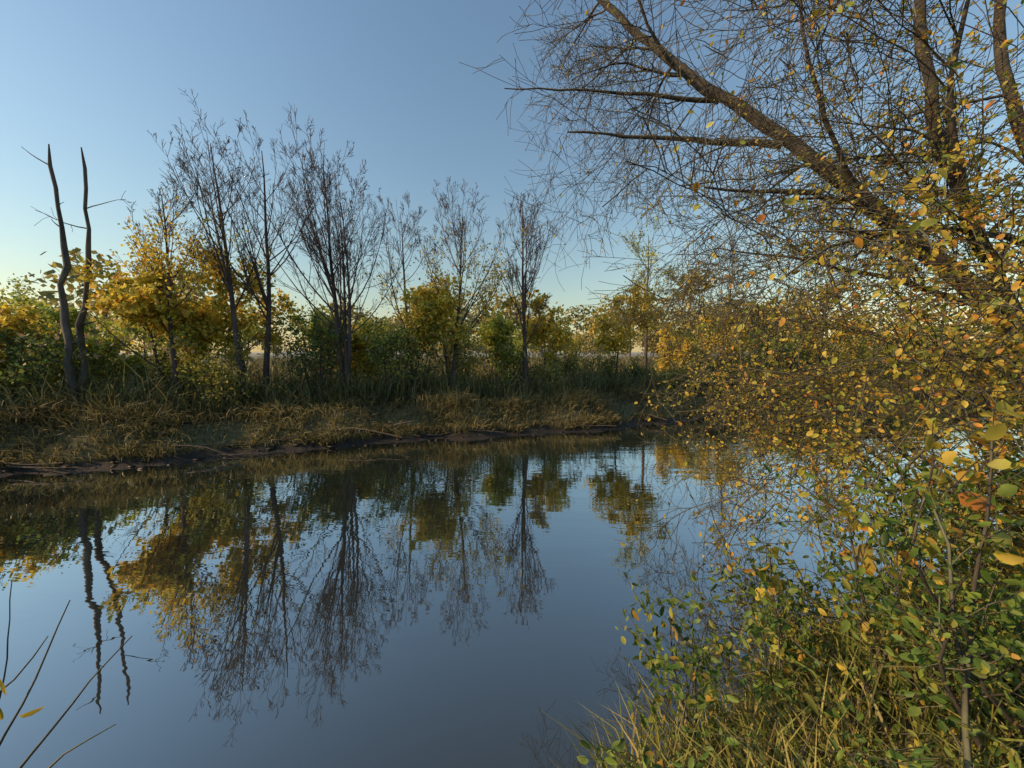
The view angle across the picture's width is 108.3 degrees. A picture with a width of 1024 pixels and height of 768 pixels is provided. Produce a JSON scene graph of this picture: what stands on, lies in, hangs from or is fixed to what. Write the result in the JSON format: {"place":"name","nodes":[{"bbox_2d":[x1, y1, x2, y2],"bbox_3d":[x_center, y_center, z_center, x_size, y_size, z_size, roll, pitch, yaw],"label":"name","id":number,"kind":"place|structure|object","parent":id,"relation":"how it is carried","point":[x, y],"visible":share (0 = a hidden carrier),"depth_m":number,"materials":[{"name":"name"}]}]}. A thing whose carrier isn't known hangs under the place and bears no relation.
{"place":"outdoors","nodes":[
{"label":"outdoors","id":0,"kind":"place"},
{"bbox_2d":[0,330,1005,465],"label":"bank grass","id":1,"kind":"structure","parent":0,"point":[145,408],"depth_m":9.41,"materials":[{"name":"green plant"}]},
{"bbox_2d":[0,391,1022,767],"bbox_3d":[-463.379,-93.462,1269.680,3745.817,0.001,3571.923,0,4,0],"label":"water","id":2,"kind":"structure","parent":0,"point":[438,603],"depth_m":3.10,"materials":[{"name":"blue liquid"}]},
{"bbox_2d":[0,351,1023,767],"bbox_3d":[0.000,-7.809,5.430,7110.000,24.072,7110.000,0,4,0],"label":"ground","id":3,"kind":"structure","parent":0,"point":[192,453],"depth_m":7.70,"materials":[{"name":"brown soil"}]},
{"bbox_2d":[0,273,51,316],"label":"tree","id":4,"kind":"object","parent":3,"relation":"on","point":[16,285],"visible":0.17,"depth_m":14.43,"materials":[{"name":"green plant"}]},
{"bbox_2d":[0,299,76,401],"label":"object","id":5,"kind":"object","parent":3,"relation":"on","point":[18,316],"visible":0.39,"depth_m":8.52,"materials":[{"name":"green plant"}]},
{"bbox_2d":[0,312,77,404],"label":"bush","id":6,"kind":"object","parent":3,"relation":"on","point":[3,334],"visible":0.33,"depth_m":8.35,"materials":[{"name":"green plant"}]},
{"bbox_2d":[0,292,94,360],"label":"tree","id":7,"kind":"object","parent":3,"relation":"on","point":[73,312],"visible":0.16,"depth_m":10.57,"materials":[{"name":"green plant"}]},
{"bbox_2d":[22,144,79,402],"bbox_3d":[-9.850,-2.129,8.039,1.006,5.860,0.341,1,5,18],"label":"snag","id":8,"kind":"object","parent":3,"relation":"on","point":[69,342],"visible":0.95,"depth_m":7.96,"materials":[{"name":"brown plant"}]},
{"bbox_2d":[0,320,115,400],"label":"bush","id":9,"kind":"object","parent":3,"relation":"on","point":[45,358],"visible":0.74,"depth_m":7.94,"materials":[{"name":"green plant"}]},
{"bbox_2d":[0,580,131,767],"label":"twigs","id":10,"kind":"object","parent":3,"relation":"on","point":[3,690],"visible":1,"depth_m":1.04,"materials":[{"name":"brown plant"}]},
{"bbox_2d":[29,289,119,336],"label":"distant tree","id":11,"kind":"object","parent":3,"relation":"on","point":[80,301],"visible":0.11,"depth_m":56.99,"materials":[{"name":"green plant"}]},
{"bbox_2d":[32,147,133,399],"bbox_3d":[-9.647,-2.216,8.530,2.022,6.007,0.497,-1,4,-10],"label":"snag","id":12,"kind":"object","parent":3,"relation":"on","point":[79,328],"visible":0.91,"depth_m":8.42,"materials":[{"name":"brown plant"}]},
{"bbox_2d":[24,247,149,354],"bbox_3d":[-36.724,-6.473,33.903,9.430,10.344,11.632,0,4,0],"label":"distant tree","id":13,"kind":"object","parent":3,"relation":"on","point":[72,278],"visible":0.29,"depth_m":30.57,"materials":[{"name":"yellow plant"}]},
{"bbox_2d":[38,324,147,389],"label":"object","id":14,"kind":"object","parent":3,"relation":"on","point":[90,342],"visible":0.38,"depth_m":10.06,"materials":[{"name":"green plant"}]},
{"bbox_2d":[92,309,181,354],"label":"tree","id":15,"kind":"object","parent":3,"relation":"on","point":[135,329],"visible":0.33,"depth_m":13.43,"materials":[{"name":"green plant"}]},
{"bbox_2d":[70,254,220,395],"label":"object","id":16,"kind":"object","parent":3,"relation":"on","point":[133,301],"visible":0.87,"depth_m":8.61,"materials":[{"name":"yellow plant"}]},
{"bbox_2d":[90,334,202,393],"bbox_3d":[-9.490,-0.452,9.925,2.157,2.231,2.016,0,4,0],"label":"bush","id":17,"kind":"object","parent":3,"relation":"on","point":[134,365],"visible":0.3,"depth_m":9.53,"materials":[{"name":"green plant"}]},
{"bbox_2d":[100,172,228,394],"bbox_3d":[-8.347,-2.204,8.992,2.661,5.994,2.318,0,4,0],"label":"tree","id":18,"kind":"object","parent":3,"relation":"on","point":[147,251],"visible":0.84,"depth_m":8.88,"materials":[{"name":"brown plant"}]},
{"bbox_2d":[152,294,228,384],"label":"tree","id":19,"kind":"object","parent":3,"relation":"on","point":[204,307],"visible":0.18,"depth_m":9.96,"materials":[{"name":"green plant"}]},
{"bbox_2d":[139,301,252,393],"bbox_3d":[-8.539,-0.684,9.928,2.807,2.766,2.329,2,5,27],"label":"bush","id":20,"kind":"object","parent":3,"relation":"on","point":[189,336],"visible":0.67,"depth_m":9.45,"materials":[{"name":"green plant"}]},
{"bbox_2d":[171,263,225,314],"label":"distant tree","id":21,"kind":"object","parent":3,"relation":"on","point":[200,293],"visible":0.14,"depth_m":41.47,"materials":[{"name":"yellow plant"}]},
{"bbox_2d":[164,332,257,409],"bbox_3d":[-7.301,-0.234,9.055,1.694,2.131,2.263,-4,6,-39],"label":"bush","id":22,"kind":"object","parent":3,"relation":"on","point":[217,377],"visible":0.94,"depth_m":8.82,"materials":[{"name":"green plant"}]},
{"bbox_2d":[147,89,298,402],"bbox_3d":[-7.031,-2.941,9.366,2.157,7.501,2.761,1,4,16],"label":"tree","id":23,"kind":"object","parent":3,"relation":"on","point":[227,277],"visible":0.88,"depth_m":9.04,"materials":[{"name":"brown plant"}]},
{"bbox_2d":[183,251,303,381],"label":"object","id":24,"kind":"object","parent":3,"relation":"on","point":[224,319],"visible":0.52,"depth_m":10.10,"materials":[{"name":"yellow plant"}]},
{"bbox_2d":[216,302,283,369],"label":"tree","id":25,"kind":"object","parent":3,"relation":"on","point":[249,310],"visible":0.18,"depth_m":16.20,"materials":[{"name":"yellow plant"}]},
{"bbox_2d":[173,110,334,398],"bbox_3d":[-6.694,-2.990,9.844,2.950,7.499,3.793,0,4,0],"label":"tree","id":26,"kind":"object","parent":3,"relation":"on","point":[267,302],"visible":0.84,"depth_m":9.57,"materials":[{"name":"brown plant"}]},
{"bbox_2d":[260,338,282,357],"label":"distant tree","id":27,"kind":"object","parent":3,"relation":"on","point":[274,349],"visible":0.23,"depth_m":136.25,"materials":[{"name":"green plant"}]},
{"bbox_2d":[245,293,358,386],"bbox_3d":[-6.067,-0.987,10.718,2.479,3.129,3.139,0,4,0],"label":"bush","id":28,"kind":"object","parent":3,"relation":"on","point":[296,348],"visible":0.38,"depth_m":10.33,"materials":[{"name":"green plant"}]},
{"bbox_2d":[282,306,351,374],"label":"tree","id":29,"kind":"object","parent":3,"relation":"on","point":[319,322],"visible":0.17,"depth_m":11.60,"materials":[{"name":"green plant"}]},
{"bbox_2d":[261,294,375,397],"bbox_3d":[-5.501,-0.885,10.408,2.220,3.182,2.562,1,5,18],"label":"bush","id":30,"kind":"object","parent":3,"relation":"on","point":[321,331],"visible":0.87,"depth_m":10.13,"materials":[{"name":"green plant"}]},
{"bbox_2d":[243,104,404,394],"bbox_3d":[-5.032,-3.291,10.228,3.856,7.889,3.726,-3,5,-38],"label":"tree","id":31,"kind":"object","parent":3,"relation":"on","point":[317,244],"visible":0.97,"depth_m":9.90,"materials":[{"name":"brown plant"}]},
{"bbox_2d":[311,299,367,321],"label":"distant tree","id":32,"kind":"object","parent":3,"relation":"on","point":[352,309],"visible":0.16,"depth_m":64.88,"materials":[{"name":"green plant"}]},
{"bbox_2d":[311,314,384,382],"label":"bush","id":33,"kind":"object","parent":3,"relation":"on","point":[360,347],"visible":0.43,"depth_m":11.71,"materials":[{"name":"green plant"}]},
{"bbox_2d":[352,315,399,380],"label":"tree","id":34,"kind":"object","parent":3,"relation":"on","point":[382,326],"visible":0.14,"depth_m":12.98,"materials":[{"name":"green plant"}]},
{"bbox_2d":[366,317,394,341],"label":"distant tree","id":35,"kind":"object","parent":3,"relation":"on","point":[373,318],"visible":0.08,"depth_m":61.24,"materials":[{"name":"green plant"}]},
{"bbox_2d":[341,310,430,390],"bbox_3d":[-3.492,-0.803,11.101,2.726,2.618,2.292,4,6,43],"label":"bush","id":36,"kind":"object","parent":3,"relation":"on","point":[378,331],"visible":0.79,"depth_m":10.86,"materials":[{"name":"green plant"}]},
{"bbox_2d":[385,313,412,342],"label":"distant tree","id":37,"kind":"object","parent":3,"relation":"on","point":[397,322],"visible":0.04,"depth_m":70.85,"materials":[{"name":"green plant"}]},
{"bbox_2d":[365,187,434,384],"bbox_3d":[-3.582,-2.814,11.289,1.871,6.660,3.674,0,4,0],"label":"tree","id":38,"kind":"object","parent":3,"relation":"on","point":[402,254],"visible":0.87,"depth_m":11.70,"materials":[{"name":"brown plant"}]},
{"bbox_2d":[356,303,451,388],"bbox_3d":[-3.211,-0.947,11.214,2.743,2.856,2.976,0,4,0],"label":"bush","id":39,"kind":"object","parent":3,"relation":"on","point":[375,338],"visible":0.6,"depth_m":11.00,"materials":[{"name":"green plant"}]},
{"bbox_2d":[392,276,467,352],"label":"distant tree","id":40,"kind":"object","parent":3,"relation":"on","point":[401,299],"visible":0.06,"depth_m":45.54,"materials":[{"name":"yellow plant"}]},
{"bbox_2d":[418,340,447,359],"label":"tree","id":41,"kind":"object","parent":3,"relation":"on","point":[435,346],"visible":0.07,"depth_m":21.71,"materials":[{"name":"green plant"}]},
{"bbox_2d":[393,272,474,385],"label":"tree","id":42,"kind":"object","parent":3,"relation":"on","point":[420,302],"visible":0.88,"depth_m":11.12,"materials":[{"name":"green plant"}]},
{"bbox_2d":[414,317,486,382],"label":"bush","id":43,"kind":"object","parent":3,"relation":"on","point":[459,352],"visible":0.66,"depth_m":11.92,"materials":[{"name":"green plant"}]},
{"bbox_2d":[399,283,503,358],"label":"tree","id":44,"kind":"object","parent":3,"relation":"on","point":[468,320],"visible":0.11,"depth_m":41.42,"materials":[{"name":"green plant"}]},
{"bbox_2d":[405,176,524,385],"bbox_3d":[-1.366,-2.883,11.854,3.597,6.959,3.009,0,4,0],"label":"tree","id":45,"kind":"object","parent":3,"relation":"on","point":[461,258],"visible":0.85,"depth_m":11.60,"materials":[{"name":"brown plant"}]},
{"bbox_2d":[455,302,486,351],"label":"tree","id":46,"kind":"object","parent":3,"relation":"on","point":[472,320],"visible":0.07,"depth_m":53.00,"materials":[{"name":"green plant"}]},
{"bbox_2d":[442,322,527,391],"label":"bush","id":47,"kind":"object","parent":3,"relation":"on","point":[473,344],"visible":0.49,"depth_m":12.33,"materials":[{"name":"green plant"}]},
{"bbox_2d":[0,386,973,467],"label":"driftwood","id":48,"kind":"object","parent":3,"relation":"on","point":[234,455],"visible":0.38,"depth_m":8.12,"materials":[{"name":"wood"}]},
{"bbox_2d":[456,288,527,339],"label":"tree","id":49,"kind":"object","parent":3,"relation":"on","point":[498,307],"visible":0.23,"depth_m":44.65,"materials":[{"name":"yellow plant"}]},
{"bbox_2d":[473,307,520,379],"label":"tree","id":50,"kind":"object","parent":3,"relation":"on","point":[493,326],"visible":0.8,"depth_m":12.83,"materials":[{"name":"green plant"}]},
{"bbox_2d":[471,331,547,388],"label":"bush","id":51,"kind":"object","parent":3,"relation":"on","point":[501,348],"visible":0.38,"depth_m":12.87,"materials":[{"name":"green plant"}]},
{"bbox_2d":[478,289,547,348],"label":"distant tree","id":52,"kind":"object","parent":3,"relation":"on","point":[508,303],"visible":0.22,"depth_m":42.34,"materials":[{"name":"yellow plant"}]},
{"bbox_2d":[482,191,562,387],"bbox_3d":[0.465,-2.869,12.210,2.546,6.922,1.819,-3,5,-34],"label":"tree","id":53,"kind":"object","parent":3,"relation":"on","point":[523,321],"visible":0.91,"depth_m":12.02,"materials":[{"name":"brown plant"}]},
{"bbox_2d":[509,325,541,365],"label":"tree","id":54,"kind":"object","parent":3,"relation":"on","point":[517,341],"visible":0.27,"depth_m":22.05,"materials":[{"name":"green plant"}]},
{"bbox_2d":[518,292,576,366],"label":"tree","id":55,"kind":"object","parent":3,"relation":"on","point":[551,332],"visible":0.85,"depth_m":12.86,"materials":[{"name":"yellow plant"}]},
{"bbox_2d":[529,342,586,392],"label":"bush","id":56,"kind":"object","parent":3,"relation":"on","point":[553,369],"visible":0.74,"depth_m":11.92,"materials":[{"name":"green plant"}]},
{"bbox_2d":[546,350,578,380],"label":"bush","id":57,"kind":"object","parent":3,"relation":"on","point":[569,365],"visible":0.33,"depth_m":13.81,"materials":[{"name":"green plant"}]},
{"bbox_2d":[562,326,585,359],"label":"tree","id":58,"kind":"object","parent":3,"relation":"on","point":[576,342],"visible":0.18,"depth_m":23.58,"materials":[{"name":"yellow plant"}]},
{"bbox_2d":[554,305,598,352],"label":"tree","id":59,"kind":"object","parent":3,"relation":"on","point":[582,317],"visible":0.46,"depth_m":47.58,"materials":[{"name":"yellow plant"}]},
{"bbox_2d":[580,336,598,354],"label":"distant tree","id":60,"kind":"object","parent":3,"relation":"on","point":[594,352],"visible":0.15,"depth_m":112.22,"materials":[{"name":"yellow plant"}]},
{"bbox_2d":[579,330,615,357],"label":"tree","id":61,"kind":"object","parent":3,"relation":"on","point":[588,341],"visible":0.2,"depth_m":70.81,"materials":[{"name":"yellow plant"}]},
{"bbox_2d":[575,354,626,383],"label":"bush","id":62,"kind":"object","parent":3,"relation":"on","point":[613,357],"visible":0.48,"depth_m":14.23,"materials":[{"name":"green plant"}]},
{"bbox_2d":[591,307,636,356],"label":"tree","id":63,"kind":"object","parent":3,"relation":"on","point":[607,333],"visible":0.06,"depth_m":61.50,"materials":[{"name":"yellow plant"}]},
{"bbox_2d":[584,279,668,379],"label":"tree","id":64,"kind":"object","parent":3,"relation":"on","point":[600,341],"visible":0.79,"depth_m":13.03,"materials":[{"name":"yellow plant"}]},
{"bbox_2d":[589,304,671,359],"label":"tree","id":65,"kind":"object","parent":3,"relation":"on","point":[635,331],"visible":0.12,"depth_m":54.36,"materials":[{"name":"green plant"}]},
{"bbox_2d":[618,354,652,383],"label":"bush","id":66,"kind":"object","parent":3,"relation":"on","point":[637,367],"visible":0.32,"depth_m":14.15,"materials":[{"name":"green plant"}]},
{"bbox_2d":[615,206,683,369],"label":"tree","id":67,"kind":"object","parent":3,"relation":"on","point":[637,249],"visible":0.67,"depth_m":14.70,"materials":[{"name":"green plant"}]},
{"bbox_2d":[636,321,664,356],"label":"distant tree","id":68,"kind":"object","parent":3,"relation":"on","point":[642,344],"visible":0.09,"depth_m":76.43,"materials":[{"name":"green plant"}]},
{"bbox_2d":[635,362,680,390],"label":"bush","id":69,"kind":"object","parent":3,"relation":"on","point":[671,381],"visible":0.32,"depth_m":13.62,"materials":[{"name":"green plant"}]},
{"bbox_2d":[641,328,677,353],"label":"tree","id":70,"kind":"object","parent":3,"relation":"on","point":[654,346],"visible":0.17,"depth_m":59.82,"materials":[{"name":"green plant"}]},
{"bbox_2d":[638,296,707,346],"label":"distant tree","id":71,"kind":"object","parent":3,"relation":"on","point":[653,334],"visible":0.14,"depth_m":52.35,"materials":[{"name":"yellow plant"}]},
{"bbox_2d":[662,365,694,385],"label":"bush","id":72,"kind":"object","parent":3,"relation":"on","point":[681,369],"visible":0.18,"depth_m":14.88,"materials":[{"name":"green plant"}]},
{"bbox_2d":[652,322,707,374],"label":"tree","id":73,"kind":"object","parent":3,"relation":"on","point":[674,355],"visible":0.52,"depth_m":15.76,"materials":[{"name":"yellow plant"}]},
{"bbox_2d":[667,301,708,335],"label":"distant tree","id":74,"kind":"object","parent":3,"relation":"on","point":[684,312],"visible":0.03,"depth_m":76.75,"materials":[{"name":"green plant"}]},
{"bbox_2d":[674,328,705,354],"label":"tree","id":75,"kind":"object","parent":3,"relation":"on","point":[688,334],"visible":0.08,"depth_m":25.41,"materials":[{"name":"green plant"}]},
{"bbox_2d":[676,308,718,363],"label":"tree","id":76,"kind":"object","parent":3,"relation":"on","point":[702,325],"visible":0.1,"depth_m":20.06,"materials":[{"name":"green plant"}]},
{"bbox_2d":[664,263,757,341],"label":"distant tree","id":77,"kind":"object","parent":3,"relation":"on","point":[705,295],"visible":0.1,"depth_m":39.60,"materials":[{"name":"yellow plant"}]},
{"bbox_2d":[675,310,750,353],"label":"tree","id":78,"kind":"object","parent":3,"relation":"on","point":[688,325],"visible":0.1,"depth_m":43.83,"materials":[{"name":"yellow plant"}]},
{"bbox_2d":[690,351,743,374],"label":"bush","id":79,"kind":"object","parent":3,"relation":"on","point":[718,363],"visible":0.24,"depth_m":16.25,"materials":[{"name":"green plant"}]},
{"bbox_2d":[698,307,754,362],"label":"tree","id":80,"kind":"object","parent":3,"relation":"on","point":[730,333],"visible":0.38,"depth_m":16.81,"materials":[{"name":"yellow plant"}]},
{"bbox_2d":[700,238,760,350],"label":"tree","id":81,"kind":"object","parent":3,"relation":"on","point":[730,278],"visible":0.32,"depth_m":17.70,"materials":[{"name":"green plant"}]},
{"bbox_2d":[459,0,1023,767],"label":"tree","id":82,"kind":"object","parent":3,"relation":"on","point":[945,146],"visible":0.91,"depth_m":2.42,"materials":[{"name":"brown plant"}]},
{"bbox_2d":[728,347,769,373],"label":"bush","id":83,"kind":"object","parent":3,"relation":"on","point":[749,360],"visible":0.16,"depth_m":16.58,"materials":[{"name":"green plant"}]},
{"bbox_2d":[712,311,785,351],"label":"tree","id":84,"kind":"object","parent":3,"relation":"on","point":[763,326],"visible":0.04,"depth_m":42.24,"materials":[{"name":"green plant"}]},
{"bbox_2d":[747,338,792,369],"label":"bush","id":85,"kind":"object","parent":3,"relation":"on","point":[771,365],"visible":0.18,"depth_m":17.11,"materials":[{"name":"green plant"}]},
{"bbox_2d":[542,473,1023,767],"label":"bank grass","id":86,"kind":"structure","parent":3,"relation":"on","point":[780,749],"depth_m":1.40,"materials":[{"name":"green plant"}]},
{"bbox_2d":[758,327,812,367],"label":"tree","id":87,"kind":"object","parent":3,"relation":"on","point":[796,340],"visible":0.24,"depth_m":17.42,"materials":[{"name":"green plant"}]},
{"bbox_2d":[769,351,804,374],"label":"bush","id":88,"kind":"object","parent":3,"relation":"on","point":[793,363],"visible":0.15,"depth_m":17.34,"materials":[{"name":"green plant"}]},
{"bbox_2d":[747,286,828,344],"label":"tree","id":89,"kind":"object","parent":3,"relation":"on","point":[786,294],"visible":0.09,"depth_m":41.74,"materials":[{"name":"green plant"}]},
{"bbox_2d":[574,396,1023,767],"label":"undergrowth","id":90,"kind":"object","parent":3,"relation":"on","point":[904,525],"visible":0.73,"depth_m":1.50,"materials":[{"name":"green plant"}]},
{"bbox_2d":[749,286,874,339],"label":"tree","id":91,"kind":"object","parent":3,"relation":"on","point":[785,328],"visible":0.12,"depth_m":35.73,"materials":[{"name":"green plant"}]},
{"bbox_2d":[794,337,849,373],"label":"bush","id":92,"kind":"object","parent":3,"relation":"on","point":[823,358],"visible":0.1,"depth_m":17.56,"materials":[{"name":"green plant"}]},
{"bbox_2d":[643,284,1003,550],"bbox_3d":[2.942,0.225,4.117,2.388,2.532,3.541,-4,6,-42],"label":"yellow shrub","id":93,"kind":"object","parent":3,"relation":"on","point":[813,423],"visible":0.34,"depth_m":4.06,"materials":[{"name":"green plant"}]},
{"bbox_2d":[797,220,882,343],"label":"tree","id":94,"kind":"object","parent":3,"relation":"on","point":[830,306],"visible":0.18,"depth_m":20.67,"materials":[{"name":"brown plant"}]},
{"bbox_2d":[828,315,874,361],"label":"tree","id":95,"kind":"object","parent":3,"relation":"on","point":[838,334],"visible":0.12,"depth_m":20.58,"materials":[{"name":"yellow plant"}]},
{"bbox_2d":[839,338,887,373],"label":"bush","id":96,"kind":"object","parent":3,"relation":"on","point":[871,346],"visible":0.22,"depth_m":18.85,"materials":[{"name":"green plant"}]},
{"bbox_2d":[853,351,909,378],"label":"bush","id":97,"kind":"object","parent":3,"relation":"on","point":[898,364],"visible":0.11,"depth_m":19.52,"materials":[{"name":"green plant"}]},
{"bbox_2d":[744,391,1023,761],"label":"saplings","id":98,"kind":"object","parent":3,"relation":"on","point":[976,501],"visible":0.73,"depth_m":1.42,"materials":[{"name":"yellow plant"}]},
{"bbox_2d":[872,341,926,370],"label":"bush","id":99,"kind":"object","parent":3,"relation":"on","point":[886,356],"visible":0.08,"depth_m":20.04,"materials":[{"name":"green plant"}]},
{"bbox_2d":[870,297,986,342],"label":"tree","id":100,"kind":"object","parent":3,"relation":"on","point":[961,319],"visible":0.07,"depth_m":45.15,"materials":[{"name":"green plant"}]},
{"bbox_2d":[837,457,1023,767],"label":"green shrub","id":101,"kind":"object","parent":3,"relation":"on","point":[985,669],"visible":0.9,"depth_m":1.14,"materials":[{"name":"green plant"}]},
{"bbox_2d":[918,237,971,338],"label":"tree","id":102,"kind":"object","parent":3,"relation":"on","point":[949,287],"visible":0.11,"depth_m":26.24,"materials":[{"name":"brown plant"}]},
{"bbox_2d":[873,255,1023,568],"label":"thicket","id":103,"kind":"object","parent":3,"relation":"on","point":[1019,441],"visible":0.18,"depth_m":2.28,"materials":[{"name":"yellow plant"}]},
{"bbox_2d":[973,323,995,341],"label":"distant tree","id":104,"kind":"object","parent":3,"relation":"on","point":[983,333],"visible":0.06,"depth_m":85.31,"materials":[{"name":"green plant"}]},
{"bbox_2d":[0,0,1023,352],"label":"sky","id":105,"kind":"structure","parent":0,"point":[387,77],"materials":[{"name":"blue"}]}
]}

